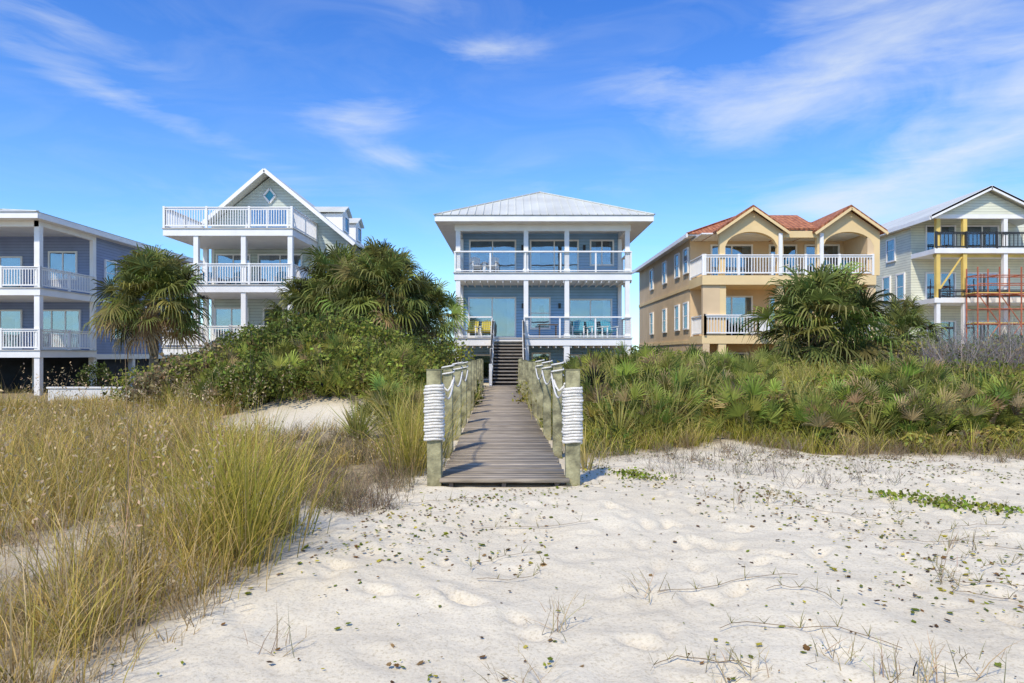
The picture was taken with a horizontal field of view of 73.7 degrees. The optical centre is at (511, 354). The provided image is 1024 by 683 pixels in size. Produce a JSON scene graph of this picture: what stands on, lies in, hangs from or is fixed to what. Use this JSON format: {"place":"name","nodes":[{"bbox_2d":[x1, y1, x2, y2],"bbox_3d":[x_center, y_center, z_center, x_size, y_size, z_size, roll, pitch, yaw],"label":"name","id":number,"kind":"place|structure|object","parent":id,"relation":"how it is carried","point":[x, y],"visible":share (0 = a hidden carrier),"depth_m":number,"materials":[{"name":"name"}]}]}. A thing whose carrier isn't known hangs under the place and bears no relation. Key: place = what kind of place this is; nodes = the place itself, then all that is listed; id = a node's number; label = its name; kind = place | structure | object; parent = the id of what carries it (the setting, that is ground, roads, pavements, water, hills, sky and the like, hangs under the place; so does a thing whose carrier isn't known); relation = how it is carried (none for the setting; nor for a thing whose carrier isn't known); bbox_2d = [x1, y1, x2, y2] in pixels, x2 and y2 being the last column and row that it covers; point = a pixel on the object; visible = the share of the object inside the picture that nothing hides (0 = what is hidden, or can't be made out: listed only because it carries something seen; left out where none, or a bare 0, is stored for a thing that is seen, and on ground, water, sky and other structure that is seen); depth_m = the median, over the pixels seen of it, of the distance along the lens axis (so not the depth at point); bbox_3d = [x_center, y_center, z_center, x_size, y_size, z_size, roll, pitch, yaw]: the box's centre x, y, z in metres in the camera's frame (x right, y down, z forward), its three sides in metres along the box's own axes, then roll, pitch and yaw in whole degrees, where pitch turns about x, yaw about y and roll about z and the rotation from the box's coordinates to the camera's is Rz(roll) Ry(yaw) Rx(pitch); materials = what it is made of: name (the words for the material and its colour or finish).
{"place":"outdoors","nodes":[
{"label":"outdoors","id":0,"kind":"place"},
{"bbox_2d":[0,382,1023,682],"bbox_3d":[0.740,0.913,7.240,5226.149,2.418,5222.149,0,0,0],"label":"sand ground","id":1,"kind":"structure","parent":0,"point":[612,632],"depth_m":4.63,"materials":[{"name":"white sand"}]},
{"bbox_2d":[0,358,159,388],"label":"ground floor void","id":2,"kind":"object","parent":1,"relation":"on","point":[12,370],"visible":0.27,"depth_m":41.50,"materials":[{"name":"black"}]},
{"bbox_2d":[0,237,190,357],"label":"walls","id":3,"kind":"structure","parent":2,"relation":"on","point":[24,247],"depth_m":39.80,"materials":[{"name":"grey"}]},
{"bbox_2d":[1,253,120,346],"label":"interiors","id":4,"kind":"object","parent":3,"relation":"in","point":[69,265],"visible":0.29,"depth_m":39.78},
{"bbox_2d":[0,251,175,349],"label":"window frames","id":5,"kind":"structure","parent":3,"relation":"attached to","point":[76,271],"depth_m":39.70,"materials":[{"name":"white paint"}]},
{"bbox_2d":[1,258,116,346],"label":"curtains","id":6,"kind":"object","parent":5,"relation":"attached to","point":[15,315],"visible":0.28,"depth_m":39.76,"materials":[{"name":"white fabric"}]},
{"bbox_2d":[46,387,129,400],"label":"concrete wall","id":7,"kind":"structure","parent":1,"relation":"on","point":[90,390],"depth_m":30.30,"materials":[{"name":"white concrete"}]},
{"bbox_2d":[0,212,202,395],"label":"decks and trim","id":8,"kind":"object","parent":1,"relation":"on","point":[38,226],"visible":0.51,"depth_m":36.67,"materials":[{"name":"white paint"}]},
{"bbox_2d":[0,287,97,350],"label":"deck floors","id":9,"kind":"structure","parent":8,"relation":"on","point":[48,350],"depth_m":35.53,"materials":[{"name":"white wood"}]},
{"bbox_2d":[0,266,96,349],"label":"railings","id":10,"kind":"object","parent":9,"relation":"on","point":[70,275],"visible":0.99,"depth_m":35.69,"materials":[{"name":"white paint"}]},
{"bbox_2d":[0,209,201,260],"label":"roof caps","id":11,"kind":"object","parent":8,"relation":"on","point":[28,210],"visible":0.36,"depth_m":37.16,"materials":[{"name":"white metal"}]},
{"bbox_2d":[0,210,202,261],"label":"roof","id":12,"kind":"structure","parent":8,"relation":"on","point":[63,219],"depth_m":38.14,"materials":[{"name":"metal"}]},
{"bbox_2d":[80,242,216,368],"bbox_3d":[-16.037,-1.458,30.471,5.522,7.374,5.503,0,0,0],"label":"palm tree","id":13,"kind":"object","parent":1,"relation":"on","point":[155,278],"visible":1,"depth_m":29.59,"materials":[{"name":"green plant"}]},
{"bbox_2d":[163,169,360,354],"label":"decks and trim","id":14,"kind":"object","parent":1,"relation":"on","point":[244,240],"visible":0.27,"depth_m":35.86,"materials":[{"name":"white paint"}]},
{"bbox_2d":[161,228,317,347],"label":"deck floors","id":15,"kind":"structure","parent":14,"relation":"on","point":[235,284],"depth_m":34.95,"materials":[{"name":"white wood"}]},
{"bbox_2d":[201,271,211,283],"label":"deck chair","id":16,"kind":"object","parent":15,"relation":"on","point":[208,277],"visible":0.18,"depth_m":37.66,"materials":[{"name":"white paint"}]},
{"bbox_2d":[224,271,240,283],"bbox_3d":[-15.188,-4.122,37.374,0.700,1.004,0.913,0,0,10],"label":"deck chair","id":17,"kind":"object","parent":15,"relation":"on","point":[234,278],"visible":0.38,"depth_m":37.52,"materials":[{"name":"white paint"}]},
{"bbox_2d":[274,271,287,283],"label":"deck chair","id":18,"kind":"object","parent":15,"relation":"on","point":[278,275],"visible":0.42,"depth_m":37.66,"materials":[{"name":"white paint"}]},
{"bbox_2d":[163,206,316,352],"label":"railings","id":19,"kind":"object","parent":14,"relation":"on","point":[302,223],"visible":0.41,"depth_m":35.01,"materials":[{"name":"white paint"}]},
{"bbox_2d":[213,177,362,329],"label":"walls","id":20,"kind":"structure","parent":1,"relation":"on","point":[328,234],"depth_m":39.50,"materials":[{"name":"green"}]},
{"bbox_2d":[263,188,275,203],"bbox_3d":[-14.000,-9.200,39.450,0.750,0.902,0.120,0,0,0],"label":"diamond window","id":21,"kind":"structure","parent":20,"relation":"attached to","point":[272,199],"depth_m":39.39,"materials":[{"name":"white wood"}]},
{"bbox_2d":[265,190,273,200],"bbox_3d":[-14.000,-9.200,39.470,0.672,0.840,0.020,0,0,0],"label":"diamond glass","id":22,"kind":"object","parent":21,"relation":"in","point":[269,195],"visible":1,"depth_m":39.46,"materials":[{"name":"blue glass"}]},
{"bbox_2d":[208,168,364,248],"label":"roof","id":23,"kind":"structure","parent":20,"relation":"on","point":[255,184],"depth_m":39.66,"materials":[{"name":"metal"}]},
{"bbox_2d":[214,210,361,339],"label":"window frames","id":24,"kind":"structure","parent":20,"relation":"attached to","point":[344,230],"depth_m":39.42,"materials":[{"name":"white paint"}]},
{"bbox_2d":[216,210,358,340],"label":"interiors","id":25,"kind":"object","parent":24,"relation":"on","point":[237,259],"visible":0.26,"depth_m":39.48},
{"bbox_2d":[216,210,359,324],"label":"curtains","id":26,"kind":"object","parent":24,"relation":"attached to","point":[223,314],"visible":0.28,"depth_m":39.46,"materials":[{"name":"white fabric"}]},
{"bbox_2d":[262,277,339,325],"bbox_3d":[-8.959,-0.806,29.605,3.842,5.241,3.864,0,0,0],"label":"palm tree","id":27,"kind":"object","parent":1,"relation":"on","point":[293,289],"visible":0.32,"depth_m":28.88,"materials":[{"name":"green plant"}]},
{"bbox_2d":[284,240,378,325],"bbox_3d":[-7.535,-1.639,29.814,4.620,6.735,4.767,0,0,0],"label":"palm tree","id":28,"kind":"object","parent":1,"relation":"on","point":[321,274],"visible":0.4,"depth_m":29.04,"materials":[{"name":"green plant"}]},
{"bbox_2d":[327,242,389,312],"bbox_3d":[-6.455,-1.743,30.926,4.192,6.929,4.209,0,0,0],"label":"palm tree","id":29,"kind":"object","parent":1,"relation":"on","point":[360,261],"visible":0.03,"depth_m":30.83,"materials":[{"name":"green plant"}]},
{"bbox_2d":[325,236,441,339],"bbox_3d":[-5.418,-1.676,28.716,5.069,6.793,4.616,0,0,0],"label":"palm tree","id":30,"kind":"object","parent":1,"relation":"on","point":[386,267],"visible":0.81,"depth_m":27.92,"materials":[{"name":"green plant"}]},
{"bbox_2d":[209,339,637,356],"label":"distant trees","id":31,"kind":"object","parent":1,"relation":"on","point":[622,356],"visible":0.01,"depth_m":73.27,"materials":[{"name":"green plant"}]},
{"bbox_2d":[389,271,471,356],"bbox_3d":[-3.896,-0.991,29.931,4.368,5.443,4.248,0,0,0],"label":"palm tree","id":32,"kind":"object","parent":1,"relation":"on","point":[447,301],"visible":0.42,"depth_m":29.42,"materials":[{"name":"green plant"}]},
{"bbox_2d":[423,358,583,486],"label":"boardwalk","id":33,"kind":"structure","parent":1,"relation":"on","point":[508,442],"depth_m":10.23,"materials":[{"name":"brown wood"}]},
{"bbox_2d":[489,320,525,385],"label":"stair stringers","id":34,"kind":"object","parent":1,"relation":"on","point":[490,373],"visible":0.43,"depth_m":33.09,"materials":[{"name":"white wood"}]},
{"bbox_2d":[492,343,522,384],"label":"stair shadow boards","id":35,"kind":"object","parent":34,"relation":"attached to","point":[506,362],"visible":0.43,"depth_m":34.18,"materials":[{"name":"black wood"}]},
{"bbox_2d":[492,341,522,385],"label":"stair treads","id":36,"kind":"object","parent":34,"relation":"on","point":[506,364],"visible":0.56,"depth_m":33.60,"materials":[{"name":"grey wood"}]},
{"bbox_2d":[490,321,525,363],"bbox_3d":[-0.200,-0.302,33.825,1.680,3.109,4.179,0,0,0],"label":"stair handrail","id":37,"kind":"object","parent":34,"relation":"attached to","point":[492,342],"visible":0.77,"depth_m":33.72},
{"bbox_2d":[0,324,1023,682],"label":"sea oats grass","id":38,"kind":"structure","parent":1,"relation":"on","point":[62,456],"depth_m":5.75,"materials":[{"name":"green plant"}]},
{"bbox_2d":[0,310,1023,682],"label":"dead scrub","id":39,"kind":"object","parent":1,"relation":"on","point":[360,496],"visible":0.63,"depth_m":8.06,"materials":[{"name":"brown dry bare twigs"}]},
{"bbox_2d":[462,234,619,381],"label":"walls","id":40,"kind":"structure","parent":1,"relation":"on","point":[555,293],"depth_m":38.80,"materials":[{"name":"blue"}]},
{"bbox_2d":[470,241,608,378],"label":"interiors","id":41,"kind":"object","parent":40,"relation":"in","point":[480,307],"visible":0.36,"depth_m":38.78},
{"bbox_2d":[468,240,613,379],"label":"window frames","id":42,"kind":"structure","parent":40,"relation":"attached to","point":[549,298],"depth_m":38.70,"materials":[{"name":"white paint"}]},
{"bbox_2d":[471,241,611,378],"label":"curtains","id":43,"kind":"object","parent":42,"relation":"attached to","point":[510,246],"visible":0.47,"depth_m":38.77,"materials":[{"name":"white fabric"}]},
{"bbox_2d":[521,245,585,307],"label":"wall lamps","id":44,"kind":"object","parent":40,"relation":"attached to","point":[584,248],"depth_m":38.65,"materials":[{"name":"black metal"}]},
{"bbox_2d":[435,215,653,362],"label":"columns and trim","id":45,"kind":"structure","parent":1,"relation":"on","point":[628,229],"depth_m":36.00,"materials":[{"name":"white paint"}]},
{"bbox_2d":[453,272,632,338],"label":"deck floors","id":46,"kind":"structure","parent":45,"relation":"on","point":[544,272],"depth_m":35.94,"materials":[{"name":"white wood"}]},
{"bbox_2d":[464,320,478,337],"bbox_3d":[-2.187,-1.422,37.174,0.700,1.004,0.913,0,0,10],"label":"deck chair","id":47,"kind":"object","parent":46,"relation":"on","point":[477,322],"visible":0.66,"depth_m":37.42,"materials":[{"name":"yellow paint"}]},
{"bbox_2d":[469,257,483,271],"bbox_3d":[-1.922,-4.892,37.072,0.700,1.004,0.913,0,0,-17],"label":"deck chair","id":48,"kind":"object","parent":46,"relation":"on","point":[474,262],"visible":0.92,"depth_m":37.22,"materials":[{"name":"white paint"}]},
{"bbox_2d":[479,320,490,337],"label":"deck chair","id":49,"kind":"object","parent":46,"relation":"on","point":[486,322],"visible":0.52,"depth_m":37.47,"materials":[{"name":"yellow paint"}]},
{"bbox_2d":[484,257,498,271],"bbox_3d":[-1.085,-4.892,37.074,0.700,1.004,0.913,0,0,11],"label":"deck chair","id":50,"kind":"object","parent":46,"relation":"on","point":[494,265],"visible":0.83,"depth_m":37.20,"materials":[{"name":"white paint"}]},
{"bbox_2d":[454,251,631,337],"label":"railings","id":51,"kind":"object","parent":46,"relation":"on","point":[560,270],"visible":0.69,"depth_m":35.96,"materials":[{"name":"white metal"}]},
{"bbox_2d":[538,324,557,337],"bbox_3d":[1.950,-1.295,37.300,1.100,0.750,0.800,0,0,0],"label":"patio table","id":52,"kind":"object","parent":46,"relation":"on","point":[549,324],"visible":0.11,"depth_m":36.97,"materials":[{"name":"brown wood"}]},
{"bbox_2d":[572,320,584,337],"bbox_3d":[3.608,-1.422,37.175,0.700,1.004,0.913,0,0,6],"label":"deck chair","id":53,"kind":"object","parent":46,"relation":"on","point":[576,322],"visible":0.75,"depth_m":37.47,"materials":[{"name":"blue paint"}]},
{"bbox_2d":[586,320,603,337],"bbox_3d":[4.477,-1.422,37.172,0.700,1.004,0.913,0,0,-18],"label":"deck chair","id":54,"kind":"object","parent":46,"relation":"on","point":[591,322],"visible":0.71,"depth_m":37.41,"materials":[{"name":"blue paint"}]},
{"bbox_2d":[600,320,618,337],"bbox_3d":[5.273,-1.422,37.170,0.700,1.004,0.913,0,0,-21],"label":"deck chair","id":55,"kind":"object","parent":46,"relation":"on","point":[605,322],"visible":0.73,"depth_m":37.43,"materials":[{"name":"blue paint"}]},
{"bbox_2d":[457,321,629,331],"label":"cables","id":56,"kind":"object","parent":45,"relation":"attached to","point":[555,329],"visible":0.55,"depth_m":35.99,"materials":[{"name":"metal"}]},
{"bbox_2d":[434,193,652,215],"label":"metal roof","id":57,"kind":"structure","parent":45,"relation":"on","point":[520,203],"depth_m":36.53,"materials":[{"name":"white metal"}]},
{"bbox_2d":[442,193,646,214],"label":"metal roof seams","id":58,"kind":"object","parent":57,"relation":"on","point":[547,208],"visible":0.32,"depth_m":36.27,"materials":[{"name":"white metal"}]},
{"bbox_2d":[433,191,654,214],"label":"metal roof caps","id":59,"kind":"object","parent":45,"relation":"on","point":[545,193],"visible":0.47,"depth_m":37.52,"materials":[{"name":"white metal"}]},
{"bbox_2d":[73,303,1023,453],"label":"dune shrubs","id":60,"kind":"object","parent":1,"relation":"on","point":[277,331],"visible":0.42,"depth_m":16.72,"materials":[{"name":"green plant"}]},
{"bbox_2d":[110,447,1023,682],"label":"fallen leaves","id":61,"kind":"object","parent":1,"relation":"on","point":[806,647],"visible":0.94,"depth_m":5.90,"materials":[{"name":"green plant"}]},
{"bbox_2d":[174,325,1023,443],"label":"saw palmetto","id":62,"kind":"object","parent":1,"relation":"on","point":[910,404],"visible":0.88,"depth_m":12.50,"materials":[{"name":"green plant"}]},
{"bbox_2d":[639,236,873,357],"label":"walls","id":63,"kind":"structure","parent":1,"relation":"on","point":[705,299],"depth_m":38.60,"materials":[{"name":"beige paint"}]},
{"bbox_2d":[651,246,832,359],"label":"interiors","id":64,"kind":"object","parent":63,"relation":"in","point":[737,308],"visible":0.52,"depth_m":38.58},
{"bbox_2d":[650,244,839,358],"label":"window frames","id":65,"kind":"structure","parent":63,"relation":"attached to","point":[685,273],"depth_m":39.00,"materials":[{"name":"white paint"}]},
{"bbox_2d":[663,246,837,334],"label":"curtains","id":66,"kind":"object","parent":65,"relation":"attached to","point":[746,301],"visible":0.46,"depth_m":38.57,"materials":[{"name":"white fabric"}]},
{"bbox_2d":[632,233,859,273],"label":"soffits","id":67,"kind":"object","parent":63,"relation":"on","point":[714,237],"visible":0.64,"depth_m":38.01,"materials":[{"name":"white paint"}]},
{"bbox_2d":[688,205,887,241],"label":"tile roof","id":68,"kind":"structure","parent":63,"relation":"on","point":[793,222],"depth_m":36.50,"materials":[{"name":"tile"}]},
{"bbox_2d":[639,207,888,354],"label":"arches and trim","id":69,"kind":"structure","parent":1,"relation":"on","point":[752,221],"depth_m":36.00,"materials":[{"name":"yellow paint"}]},
{"bbox_2d":[689,254,873,335],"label":"railings","id":70,"kind":"object","parent":69,"relation":"on","point":[697,266],"visible":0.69,"depth_m":35.93,"materials":[{"name":"white paint"}]},
{"bbox_2d":[784,260,797,274],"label":"deck chair","id":71,"kind":"object","parent":69,"relation":"on","point":[789,266],"visible":0.25,"depth_m":37.22,"materials":[{"name":"white paint"}]},
{"bbox_2d":[778,233,823,274],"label":"white columns","id":72,"kind":"structure","parent":69,"relation":"on","point":[780,249],"depth_m":35.85,"materials":[{"name":"paint"}]},
{"bbox_2d":[824,260,837,270],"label":"deck chair","id":73,"kind":"object","parent":69,"relation":"on","point":[828,264],"visible":0.12,"depth_m":37.31,"materials":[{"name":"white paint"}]},
{"bbox_2d":[842,260,857,274],"bbox_3d":[18.192,-4.712,36.975,0.700,1.004,0.913,0,0,-6],"label":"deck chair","id":74,"kind":"object","parent":69,"relation":"on","point":[848,264],"visible":0.12,"depth_m":37.31,"materials":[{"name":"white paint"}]},
{"bbox_2d":[605,466,1023,518],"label":"creeping beach plant","id":75,"kind":"object","parent":1,"relation":"on","point":[948,504],"visible":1,"depth_m":7.22,"materials":[{"name":"green plant"}]},
{"bbox_2d":[735,260,917,372],"bbox_3d":[9.674,-0.640,21.399,5.164,4.754,4.800,0,0,0],"label":"palm tree","id":76,"kind":"object","parent":1,"relation":"on","point":[821,292],"visible":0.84,"depth_m":20.72,"materials":[{"name":"green plant"}]},
{"bbox_2d":[864,292,950,346],"bbox_3d":[16.300,-0.710,27.959,3.846,3.737,3.773,0,0,0],"label":"palm tree","id":77,"kind":"object","parent":1,"relation":"on","point":[906,321],"visible":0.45,"depth_m":27.57,"materials":[{"name":"green plant"}]},
{"bbox_2d":[876,219,1023,345],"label":"walls","id":78,"kind":"structure","parent":1,"relation":"on","point":[910,241],"depth_m":44.50,"materials":[{"name":"beige wood"}]},
{"bbox_2d":[882,225,998,342],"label":"window frames","id":79,"kind":"structure","parent":78,"relation":"attached to","point":[926,273],"depth_m":44.43,"materials":[{"name":"white paint"}]},
{"bbox_2d":[884,227,996,343],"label":"interiors","id":80,"kind":"object","parent":79,"relation":"attached to","point":[930,246],"visible":0.38,"depth_m":44.48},
{"bbox_2d":[887,227,996,341],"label":"curtains","id":81,"kind":"object","parent":79,"relation":"attached to","point":[971,281],"visible":0.38,"depth_m":44.47,"materials":[{"name":"white fabric"}]},
{"bbox_2d":[881,185,1023,229],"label":"roof","id":82,"kind":"structure","parent":78,"relation":"on","point":[929,211],"depth_m":44.08,"materials":[{"name":"metal"}]},
{"bbox_2d":[880,185,1023,343],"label":"trim","id":83,"kind":"structure","parent":1,"relation":"on","point":[937,303],"depth_m":42.01,"materials":[{"name":"white paint"}]},
{"bbox_2d":[933,219,1023,297],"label":"yellow posts","id":84,"kind":"object","parent":83,"relation":"on","point":[962,258],"visible":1,"depth_m":42.10,"materials":[{"name":"yellow wood"}]},
{"bbox_2d":[935,231,1023,297],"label":"black railings","id":85,"kind":"object","parent":83,"relation":"on","point":[966,238],"visible":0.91,"depth_m":41.98,"materials":[{"name":"metal"}]},
{"bbox_2d":[943,192,1023,213],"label":"gable panel","id":86,"kind":"structure","parent":83,"relation":"on","point":[987,203],"depth_m":42.00,"materials":[{"name":"beige"}]},
{"bbox_2d":[966,267,1023,340],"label":"scaffolding","id":87,"kind":"object","parent":1,"relation":"on","point":[988,309],"visible":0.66,"depth_m":40.70,"materials":[{"name":"red metal"}]},
{"bbox_2d":[0,0,1023,352],"label":"sky","id":88,"kind":"structure","parent":0,"point":[691,114],"materials":[{"name":"blue"}]},
{"bbox_2d":[632,216,812,270],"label":"tile roof caps","id":89,"kind":"object","parent":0,"point":[712,224],"visible":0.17,"depth_m":39.10,"materials":[{"name":"red tile"}]}
]}

